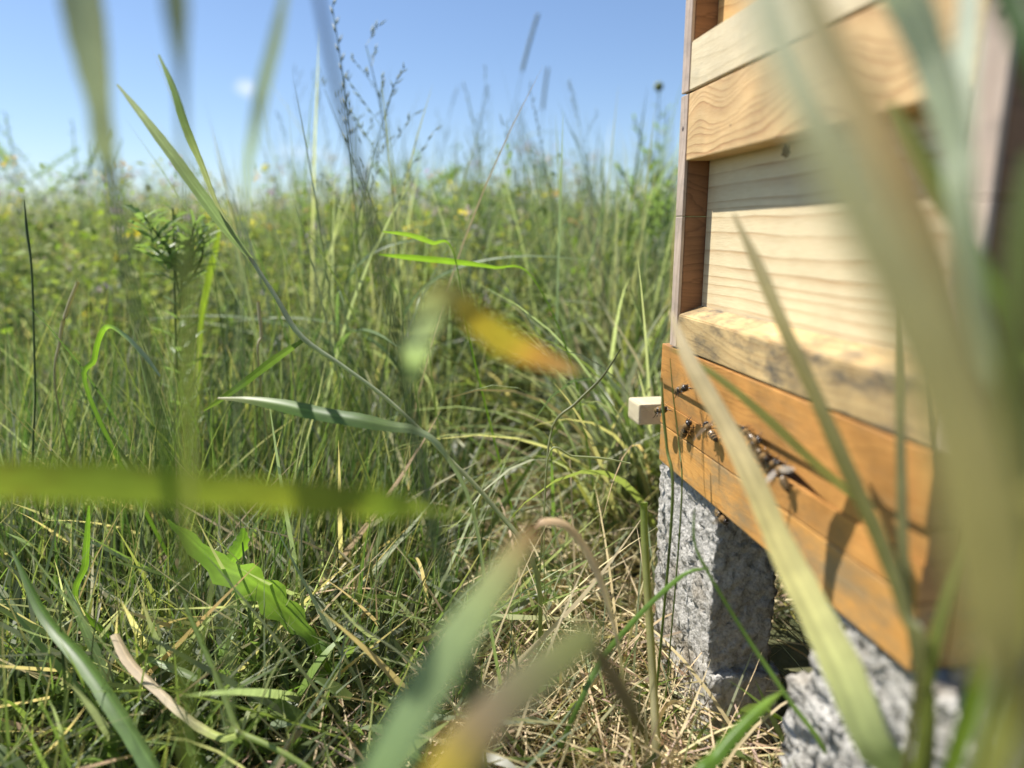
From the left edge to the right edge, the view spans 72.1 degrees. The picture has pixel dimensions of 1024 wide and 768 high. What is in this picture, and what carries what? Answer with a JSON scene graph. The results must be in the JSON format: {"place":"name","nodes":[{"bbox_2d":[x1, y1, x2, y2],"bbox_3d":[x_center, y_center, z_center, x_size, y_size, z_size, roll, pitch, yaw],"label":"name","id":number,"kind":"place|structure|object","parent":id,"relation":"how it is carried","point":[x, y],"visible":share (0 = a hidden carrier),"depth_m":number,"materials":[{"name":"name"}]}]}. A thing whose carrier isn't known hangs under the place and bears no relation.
{"place":"outdoors","nodes":[
{"label":"outdoors","id":0,"kind":"place"},
{"bbox_2d":[0,161,673,593],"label":"meadow grass","id":1,"kind":"structure","parent":0,"point":[614,437],"depth_m":0.96,"materials":[{"name":"green plant"}]},
{"bbox_2d":[0,0,703,228],"label":"sky","id":2,"kind":"structure","parent":0,"point":[599,45],"materials":[{"name":"blue"}]},
{"bbox_2d":[0,386,812,767],"bbox_3d":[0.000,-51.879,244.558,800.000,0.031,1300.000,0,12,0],"label":"ground","id":3,"kind":"structure","parent":0,"point":[783,660],"depth_m":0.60,"materials":[{"name":"beige plant"}]},
{"bbox_2d":[1,212,40,307],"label":"tall grass","id":4,"kind":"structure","parent":3,"relation":"on","point":[17,265],"depth_m":1.65,"materials":[{"name":"green plant"}]},
{"bbox_2d":[17,157,72,317],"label":"tall grass","id":5,"kind":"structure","parent":3,"relation":"on","point":[55,249],"depth_m":1.57,"materials":[{"name":"green plant"}]},
{"bbox_2d":[0,111,95,305],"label":"flowering weed","id":6,"kind":"object","parent":3,"relation":"on","point":[47,169],"visible":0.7,"depth_m":1.67,"materials":[{"name":"green plant"}]},
{"bbox_2d":[24,200,97,608],"bbox_3d":[-0.408,0.039,0.612,0.042,0.389,0.044,6,14,27],"label":"grass stalk","id":7,"kind":"object","parent":3,"relation":"on","point":[32,289],"depth_m":0.60,"materials":[{"name":"green plant"}]},
{"bbox_2d":[0,119,131,266],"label":"flowering weed","id":8,"kind":"object","parent":3,"relation":"on","point":[90,168],"visible":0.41,"depth_m":1.89,"materials":[{"name":"green plant"}]},
{"bbox_2d":[53,281,99,557],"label":"grass stalk","id":9,"kind":"object","parent":3,"relation":"on","point":[68,305],"depth_m":0.62,"materials":[{"name":"green plant"}]},
{"bbox_2d":[11,550,160,767],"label":"grass blade","id":10,"kind":"object","parent":3,"relation":"on","point":[138,747],"visible":1,"depth_m":0.41,"materials":[{"name":"plant"}]},
{"bbox_2d":[63,579,145,727],"bbox_3d":[-0.266,0.206,0.474,0.125,0.122,0.042,4,13,18],"label":"grass blade","id":11,"kind":"object","parent":3,"relation":"on","point":[86,632],"visible":0.71,"depth_m":0.47,"materials":[{"name":"plant"}]},
{"bbox_2d":[71,506,164,672],"bbox_3d":[-0.282,0.169,0.526,0.077,0.172,0.012,-10,16,-39],"label":"grass blade","id":12,"kind":"object","parent":3,"relation":"on","point":[84,567],"visible":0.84,"depth_m":0.50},
{"bbox_2d":[59,0,197,767],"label":"grass blade","id":13,"kind":"object","parent":3,"relation":"on","point":[85,26],"visible":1,"depth_m":0.17,"materials":[{"name":"plant"}]},
{"bbox_2d":[82,324,175,572],"bbox_3d":[-0.299,0.095,0.587,0.081,0.290,0.015,-1,12,-7],"label":"grass blade","id":14,"kind":"object","parent":3,"relation":"on","point":[96,347],"visible":0.67,"depth_m":0.56,"materials":[{"name":"plant"}]},
{"bbox_2d":[141,161,158,226],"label":"tall grass","id":15,"kind":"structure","parent":3,"relation":"on","point":[146,183],"depth_m":2.04,"materials":[{"name":"green plant"}]},
{"bbox_2d":[131,652,212,761],"bbox_3d":[-0.211,0.224,0.488,0.069,0.094,0.055,6,13,26],"label":"grass blade","id":16,"kind":"object","parent":3,"relation":"on","point":[165,664],"visible":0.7,"depth_m":0.46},
{"bbox_2d":[121,201,223,469],"bbox_3d":[-0.349,0.005,0.760,0.093,0.393,0.083,0,12,0],"label":"thistle","id":17,"kind":"object","parent":3,"relation":"on","point":[172,259],"visible":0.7,"depth_m":0.73,"materials":[{"name":"green plant"}]},
{"bbox_2d":[162,0,194,767],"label":"grass blade","id":18,"kind":"object","parent":3,"relation":"on","point":[176,14],"visible":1,"depth_m":0.15,"materials":[{"name":"plant"}]},
{"bbox_2d":[194,227,220,434],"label":"grass blade","id":19,"kind":"object","parent":3,"relation":"on","point":[209,273],"visible":0.49,"depth_m":0.85,"materials":[{"name":"plant"}]},
{"bbox_2d":[110,605,311,767],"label":"grass plant","id":20,"kind":"object","parent":3,"relation":"on","point":[132,666],"depth_m":0.42,"materials":[{"name":"beige plant"}]},
{"bbox_2d":[167,520,335,699],"bbox_3d":[-0.186,0.171,0.540,0.119,0.163,0.095,0,12,0],"label":"sow thistle","id":21,"kind":"object","parent":3,"relation":"on","point":[291,610],"visible":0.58,"depth_m":0.50,"materials":[{"name":"green plant"}]},
{"bbox_2d":[226,0,287,767],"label":"grass blade","id":22,"kind":"object","parent":3,"relation":"on","point":[263,85],"visible":0.96,"depth_m":0.19,"materials":[{"name":"plant"}]},
{"bbox_2d":[0,459,530,519],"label":"grass blade","id":23,"kind":"object","parent":3,"relation":"on","point":[90,482],"visible":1,"depth_m":0.17,"materials":[{"name":"plant"}]},
{"bbox_2d":[256,301,280,531],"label":"grass stalk","id":24,"kind":"object","parent":3,"relation":"on","point":[260,323],"depth_m":0.64,"materials":[{"name":"green plant"}]},
{"bbox_2d":[240,65,316,262],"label":"tall grass","id":25,"kind":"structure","parent":3,"relation":"on","point":[307,199],"depth_m":1.61,"materials":[{"name":"green plant"}]},
{"bbox_2d":[269,159,302,281],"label":"tall grass","id":26,"kind":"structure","parent":3,"relation":"on","point":[293,223],"depth_m":1.64,"materials":[{"name":"green plant"}]},
{"bbox_2d":[257,109,316,271],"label":"tall grass","id":27,"kind":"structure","parent":3,"relation":"on","point":[295,183],"depth_m":1.33,"materials":[{"name":"green plant"}]},
{"bbox_2d":[281,157,319,259],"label":"tall grass","id":28,"kind":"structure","parent":3,"relation":"on","point":[296,192],"depth_m":1.83,"materials":[{"name":"green plant"}]},
{"bbox_2d":[287,67,321,304],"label":"tall grass","id":29,"kind":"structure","parent":3,"relation":"on","point":[304,205],"depth_m":1.28,"materials":[{"name":"green plant"}]},
{"bbox_2d":[285,70,346,260],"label":"tall grass","id":30,"kind":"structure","parent":3,"relation":"on","point":[328,147],"depth_m":1.71,"materials":[{"name":"green plant"}]},
{"bbox_2d":[298,144,346,281],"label":"tall grass","id":31,"kind":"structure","parent":3,"relation":"on","point":[317,195],"depth_m":1.41,"materials":[{"name":"green plant"}]},
{"bbox_2d":[154,0,492,413],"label":"tall grass","id":32,"kind":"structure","parent":3,"relation":"on","point":[345,97],"depth_m":0.89,"materials":[{"name":"green plant"}]},
{"bbox_2d":[117,54,542,648],"bbox_3d":[-0.101,0.031,0.485,0.248,0.464,0.082,0,12,0],"label":"grass plant","id":33,"kind":"object","parent":3,"relation":"on","point":[205,200],"depth_m":0.49,"materials":[{"name":"green plant"}]},
{"bbox_2d":[0,140,676,383],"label":"meadow flowers","id":34,"kind":"object","parent":3,"relation":"on","point":[271,192],"visible":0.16,"depth_m":1.51,"materials":[{"name":"green plant"}]},
{"bbox_2d":[0,32,705,490],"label":"meadow stalks","id":35,"kind":"object","parent":3,"relation":"on","point":[562,248],"visible":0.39,"depth_m":1.05,"materials":[{"name":"green plant"}]},
{"bbox_2d":[0,138,706,449],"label":"meadow herbs","id":36,"kind":"object","parent":3,"relation":"on","point":[54,269],"visible":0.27,"depth_m":1.29,"materials":[{"name":"green plant"}]},
{"bbox_2d":[317,172,397,383],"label":"tall grass","id":37,"kind":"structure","parent":3,"relation":"on","point":[338,255],"depth_m":1.07,"materials":[{"name":"green plant"}]},
{"bbox_2d":[217,396,510,727],"bbox_3d":[-0.096,0.138,0.472,0.194,0.260,0.038,0,12,0],"label":"grass blade","id":38,"kind":"object","parent":3,"relation":"on","point":[323,414],"visible":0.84,"depth_m":0.45,"materials":[{"name":"plant"}]},
{"bbox_2d":[284,74,460,456],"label":"tall grass","id":39,"kind":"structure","parent":3,"relation":"on","point":[391,258],"depth_m":0.91,"materials":[{"name":"green plant"}]},
{"bbox_2d":[354,83,418,249],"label":"tall grass","id":40,"kind":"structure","parent":3,"relation":"on","point":[396,155],"depth_m":1.76,"materials":[{"name":"green plant"}]},
{"bbox_2d":[323,536,459,687],"bbox_3d":[-0.074,0.197,0.573,0.183,0.121,0.063,1,12,6],"label":"grass stalk","id":41,"kind":"object","parent":3,"relation":"on","point":[346,558],"depth_m":0.59,"materials":[{"name":"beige plant"}]},
{"bbox_2d":[318,62,485,477],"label":"tall grass","id":42,"kind":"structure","parent":3,"relation":"on","point":[338,319],"depth_m":0.79,"materials":[{"name":"green plant"}]},
{"bbox_2d":[230,19,600,493],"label":"tall grass","id":43,"kind":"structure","parent":3,"relation":"on","point":[384,350],"depth_m":0.82,"materials":[{"name":"green plant"}]},
{"bbox_2d":[370,150,467,252],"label":"flowering weed","id":44,"kind":"object","parent":3,"relation":"on","point":[438,193],"visible":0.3,"depth_m":2.24,"materials":[{"name":"green plant"}]},
{"bbox_2d":[400,66,494,290],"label":"tall grass","id":45,"kind":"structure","parent":3,"relation":"on","point":[472,156],"depth_m":1.24,"materials":[{"name":"green plant"}]},
{"bbox_2d":[316,0,579,711],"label":"grass plant","id":46,"kind":"object","parent":3,"relation":"on","point":[484,326],"depth_m":0.18,"materials":[{"name":"green plant"}]},
{"bbox_2d":[358,517,542,767],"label":"grass blade","id":47,"kind":"object","parent":3,"relation":"on","point":[403,726],"visible":1,"depth_m":0.17,"materials":[{"name":"plant"}]},
{"bbox_2d":[423,85,477,255],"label":"tall grass","id":48,"kind":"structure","parent":3,"relation":"on","point":[441,160],"depth_m":1.73,"materials":[{"name":"green plant"}]},
{"bbox_2d":[383,231,527,572],"bbox_3d":[-0.043,0.041,0.666,0.147,0.362,0.012,-6,13,-26],"label":"grass blade","id":49,"kind":"object","parent":3,"relation":"on","point":[420,238],"visible":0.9,"depth_m":0.65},
{"bbox_2d":[436,122,478,282],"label":"tall grass","id":50,"kind":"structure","parent":3,"relation":"on","point":[454,175],"depth_m":1.67,"materials":[{"name":"green plant"}]},
{"bbox_2d":[433,81,497,291],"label":"tall grass","id":51,"kind":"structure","parent":3,"relation":"on","point":[477,163],"depth_m":1.39,"materials":[{"name":"green plant"}]},
{"bbox_2d":[406,179,526,259],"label":"flowering weed","id":52,"kind":"object","parent":3,"relation":"on","point":[443,202],"visible":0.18,"depth_m":2.02,"materials":[{"name":"green plant"}]},
{"bbox_2d":[454,109,495,481],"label":"tall grass","id":53,"kind":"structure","parent":3,"relation":"on","point":[462,332],"depth_m":0.96,"materials":[{"name":"green plant"}]},
{"bbox_2d":[466,651,489,767],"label":"grass blade","id":54,"kind":"object","parent":3,"relation":"on","point":[475,690],"visible":0.49,"depth_m":0.20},
{"bbox_2d":[458,152,512,325],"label":"tall grass","id":55,"kind":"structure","parent":3,"relation":"on","point":[502,287],"depth_m":1.21,"materials":[{"name":"green plant"}]},
{"bbox_2d":[381,254,604,568],"bbox_3d":[-0.005,0.048,0.680,0.229,0.343,0.024,-4,13,-17],"label":"grass blade","id":56,"kind":"object","parent":3,"relation":"on","point":[433,259],"visible":0.88,"depth_m":0.65,"materials":[{"name":"plant"}]},
{"bbox_2d":[459,104,528,288],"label":"tall grass","id":57,"kind":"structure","parent":3,"relation":"on","point":[512,193],"depth_m":1.46,"materials":[{"name":"green plant"}]},
{"bbox_2d":[425,623,600,767],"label":"grass blade","id":58,"kind":"object","parent":3,"relation":"on","point":[492,715],"visible":1,"depth_m":0.15,"materials":[{"name":"plant"}]},
{"bbox_2d":[478,114,548,397],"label":"tall grass","id":59,"kind":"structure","parent":3,"relation":"on","point":[531,268],"depth_m":0.99,"materials":[{"name":"green plant"}]},
{"bbox_2d":[480,67,554,233],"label":"tall grass","id":60,"kind":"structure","parent":3,"relation":"on","point":[544,93],"depth_m":2.25,"materials":[{"name":"green plant"}]},
{"bbox_2d":[481,13,563,251],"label":"tall grass","id":61,"kind":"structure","parent":3,"relation":"on","point":[530,39],"depth_m":1.75,"materials":[{"name":"green plant"}]},
{"bbox_2d":[513,157,538,298],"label":"tall grass","id":62,"kind":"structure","parent":3,"relation":"on","point":[524,214],"depth_m":1.49,"materials":[{"name":"green plant"}]},
{"bbox_2d":[518,108,548,247],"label":"tall grass","id":63,"kind":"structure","parent":3,"relation":"on","point":[524,165],"depth_m":1.55,"materials":[{"name":"green plant"}]},
{"bbox_2d":[498,82,573,456],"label":"tall grass","id":64,"kind":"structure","parent":3,"relation":"on","point":[564,225],"depth_m":0.98,"materials":[{"name":"green plant"}]},
{"bbox_2d":[534,172,589,346],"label":"tall grass","id":65,"kind":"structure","parent":3,"relation":"on","point":[540,330],"depth_m":1.02,"materials":[{"name":"green plant"}]},
{"bbox_2d":[545,166,595,350],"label":"tall grass","id":66,"kind":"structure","parent":3,"relation":"on","point":[590,237],"depth_m":1.08,"materials":[{"name":"green plant"}]},
{"bbox_2d":[535,349,620,625],"bbox_3d":[0.053,0.106,0.578,0.068,0.271,0.036,0,12,0],"label":"grass stalk","id":67,"kind":"object","parent":3,"relation":"on","point":[579,400],"depth_m":0.56,"materials":[{"name":"green plant"}]},
{"bbox_2d":[539,78,617,316],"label":"tall grass","id":68,"kind":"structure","parent":3,"relation":"on","point":[569,83],"depth_m":1.11,"materials":[{"name":"green plant"}]},
{"bbox_2d":[543,447,629,631],"bbox_3d":[0.055,0.144,0.553,0.064,0.207,0.041,0,12,0],"label":"grass stalk","id":69,"kind":"object","parent":3,"relation":"on","point":[576,456],"depth_m":0.52,"materials":[{"name":"green plant"}]},
{"bbox_2d":[540,518,635,767],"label":"grass blade","id":70,"kind":"object","parent":3,"relation":"on","point":[570,529],"visible":0.84,"depth_m":0.39,"materials":[{"name":"plant"}]},
{"bbox_2d":[591,641,651,767],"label":"grass blade","id":71,"kind":"object","parent":3,"relation":"on","point":[622,693],"visible":0.91,"depth_m":0.19,"materials":[{"name":"plant"}]},
{"bbox_2d":[550,568,708,767],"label":"grass blade","id":72,"kind":"object","parent":3,"relation":"on","point":[639,615],"visible":0.86,"depth_m":0.42,"materials":[{"name":"plant"}]},
{"bbox_2d":[607,185,653,315],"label":"thistle","id":73,"kind":"object","parent":3,"relation":"on","point":[620,215],"visible":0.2,"depth_m":1.39,"materials":[{"name":"green plant"}]},
{"bbox_2d":[613,149,677,314],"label":"thistle","id":74,"kind":"object","parent":3,"relation":"on","point":[623,174],"visible":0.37,"depth_m":1.27,"materials":[{"name":"green plant"}]},
{"bbox_2d":[640,502,660,767],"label":"dry stalk","id":75,"kind":"object","parent":3,"relation":"on","point":[654,703],"visible":0.86,"depth_m":0.45,"materials":[{"name":"green plant"}]},
{"bbox_2d":[628,171,681,344],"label":"thistle","id":76,"kind":"object","parent":3,"relation":"on","point":[659,227],"visible":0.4,"depth_m":1.19,"materials":[{"name":"green plant"}]},
{"bbox_2d":[632,81,678,258],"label":"thistle","id":77,"kind":"object","parent":3,"relation":"on","point":[658,86],"visible":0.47,"depth_m":1.55,"materials":[{"name":"green plant"}]},
{"bbox_2d":[657,378,673,688],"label":"grass stalk","id":78,"kind":"object","parent":3,"relation":"on","point":[671,516],"depth_m":0.46,"materials":[{"name":"green plant"}]},
{"bbox_2d":[662,360,682,729],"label":"grass stalk","id":79,"kind":"object","parent":3,"relation":"on","point":[679,532],"depth_m":0.47,"materials":[{"name":"green plant"}]},
{"bbox_2d":[653,461,781,751],"bbox_3d":[0.154,0.165,0.536,0.057,0.198,0.116,-2,12,-9],"label":"concrete block","id":80,"kind":"object","parent":3,"relation":"on","point":[738,562],"depth_m":0.49,"materials":[{"name":"concrete"}]},
{"bbox_2d":[694,691,781,767],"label":"grass blade","id":81,"kind":"object","parent":3,"relation":"on","point":[726,744],"visible":1,"depth_m":0.32,"materials":[{"name":"plant"}]},
{"bbox_2d":[692,509,822,747],"bbox_3d":[0.130,0.179,0.374,0.080,0.215,0.034,4,13,20],"label":"grass stalk","id":82,"kind":"object","parent":3,"relation":"on","point":[805,721],"depth_m":0.37,"materials":[{"name":"green plant"}]},
{"bbox_2d":[669,310,912,767],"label":"grass blade","id":83,"kind":"object","parent":3,"relation":"on","point":[842,668],"visible":1,"depth_m":0.28,"materials":[{"name":"plant"}]},
{"bbox_2d":[672,349,956,672],"bbox_3d":[0.133,0.142,0.337,0.041,0.309,0.128,-10,16,-39],"label":"grass blade","id":84,"kind":"object","parent":3,"relation":"on","point":[782,432],"visible":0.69,"depth_m":0.33,"materials":[{"name":"plant"}]},
{"bbox_2d":[732,214,927,767],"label":"grass blade","id":85,"kind":"object","parent":3,"relation":"on","point":[852,480],"visible":1,"depth_m":0.26,"materials":[{"name":"plant"}]},
{"bbox_2d":[780,604,977,767],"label":"concrete block","id":86,"kind":"object","parent":3,"relation":"on","point":[890,680],"depth_m":0.32,"materials":[{"name":"concrete"}]},
{"bbox_2d":[798,0,1023,767],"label":"grass blade","id":87,"kind":"object","parent":3,"relation":"on","point":[884,144],"visible":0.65,"depth_m":0.11,"materials":[{"name":"plant"}]},
{"bbox_2d":[894,359,936,767],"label":"grass blade","id":88,"kind":"object","parent":3,"relation":"on","point":[902,513],"visible":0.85,"depth_m":0.26,"materials":[{"name":"plant"}]},
{"bbox_2d":[912,564,953,767],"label":"grass blade","id":89,"kind":"object","parent":3,"relation":"on","point":[928,707],"visible":0.7,"depth_m":0.23,"materials":[{"name":"plant"}]},
{"bbox_2d":[879,0,999,767],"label":"grass blade","id":90,"kind":"object","parent":3,"relation":"on","point":[918,25],"visible":0.81,"depth_m":0.15,"materials":[{"name":"plant"}]},
{"bbox_2d":[890,102,1001,767],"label":"grass blade","id":91,"kind":"object","parent":3,"relation":"on","point":[970,705],"visible":0.53,"depth_m":0.19,"materials":[{"name":"plant"}]},
{"bbox_2d":[953,0,996,394],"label":"grass blade","id":92,"kind":"object","parent":3,"relation":"on","point":[966,49],"visible":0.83,"depth_m":0.16,"materials":[{"name":"plant"}]},
{"bbox_2d":[993,0,1023,74],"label":"grass blade","id":93,"kind":"object","parent":3,"relation":"on","point":[1010,13],"visible":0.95,"depth_m":0.13,"materials":[{"name":"plant"}]},
{"bbox_2d":[995,162,1023,492],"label":"grass blade","id":94,"kind":"object","parent":3,"relation":"on","point":[1009,390],"visible":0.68,"depth_m":0.12,"materials":[{"name":"plant"}]},
{"bbox_2d":[0,0,1023,767],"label":"grass","id":95,"kind":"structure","parent":0,"point":[128,584],"depth_m":0.52,"materials":[{"name":"plant"}]},
{"bbox_3d":[0.366,0.179,0.474,0.107,0.199,0.287,-2,12,-9],"label":"concrete block","id":96,"kind":"object","parent":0,"visible":0},
{"bbox_2d":[659,343,965,670],"bbox_3d":[0.278,0.038,0.432,0.287,0.092,0.278,-2,12,-9],"label":"hive entrance box","id":97,"kind":"object","parent":96,"relation":"on","point":[823,521],"visible":0.41,"depth_m":0.33,"materials":[{"name":"orange wood"}]},
{"bbox_2d":[628,396,660,424],"bbox_3d":[0.184,0.020,0.609,0.165,0.018,0.028,-2,12,-9],"label":"wooden batten","id":98,"kind":"object","parent":97,"relation":"attached to","point":[640,410],"visible":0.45,"depth_m":0.59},
{"bbox_2d":[653,405,672,417],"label":"honey bee","id":99,"kind":"object","parent":97,"relation":"attached to","point":[657,410],"visible":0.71,"depth_m":0.51},
{"bbox_2d":[674,384,693,398],"bbox_3d":[0.113,0.004,0.471,0.024,0.007,0.022,-27,-5,-12],"label":"honey bee","id":100,"kind":"object","parent":97,"relation":"on","point":[681,389],"visible":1,"depth_m":0.47},
{"bbox_2d":[678,418,694,438],"bbox_3d":[0.121,0.031,0.490,0.007,0.022,0.013,-2,49,-9],"label":"honey bee","id":101,"kind":"object","parent":97,"relation":"attached to","point":[684,432],"visible":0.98,"depth_m":0.49},
{"bbox_2d":[702,418,717,441],"bbox_3d":[0.125,0.028,0.447,0.016,0.018,0.015,9,15,37],"label":"honey bee","id":102,"kind":"object","parent":97,"relation":"attached to","point":[711,433],"visible":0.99,"depth_m":0.44},
{"bbox_2d":[715,508,729,527],"bbox_3d":[0.134,0.085,0.451,0.007,0.017,0.020,-2,22,-9],"label":"honey bee","id":103,"kind":"object","parent":97,"relation":"hanging from","point":[720,515],"visible":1,"depth_m":0.45},
{"bbox_2d":[740,424,754,441],"bbox_3d":[0.135,0.029,0.403,0.006,0.010,0.018,-2,27,-9],"label":"honey bee","id":104,"kind":"object","parent":97,"relation":"attached to","point":[745,431],"visible":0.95,"depth_m":0.40},
{"bbox_2d":[748,433,763,449],"bbox_3d":[0.136,0.033,0.394,0.006,0.012,0.017,-2,-26,-9],"label":"honey bee","id":105,"kind":"object","parent":97,"relation":"in","point":[755,441],"visible":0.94,"depth_m":0.39},
{"bbox_2d":[752,444,769,465],"bbox_3d":[0.138,0.039,0.388,0.006,0.010,0.018,-2,23,-9],"label":"honey bee","id":106,"kind":"object","parent":97,"relation":"in","point":[761,454],"visible":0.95,"depth_m":0.39},
{"bbox_2d":[764,457,777,473],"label":"honey bee","id":107,"kind":"object","parent":97,"relation":"attached to","point":[769,467],"visible":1,"depth_m":0.38},
{"bbox_2d":[773,455,795,492],"bbox_3d":[0.141,0.046,0.365,0.010,0.017,0.018,-7,14,-28],"label":"honey bee","id":108,"kind":"object","parent":97,"relation":"in","point":[783,480],"visible":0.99,"depth_m":0.36},
{"bbox_2d":[670,0,1023,446],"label":"hive box","id":109,"kind":"object","parent":97,"relation":"on","point":[741,157],"visible":0.6,"depth_m":0.37,"materials":[{"name":"beige wood"}]},
{"bbox_2d":[682,0,880,93],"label":"hive box","id":110,"kind":"object","parent":109,"relation":"on","point":[719,40],"visible":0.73,"depth_m":0.43,"materials":[{"name":"beige wood"}]}
]}

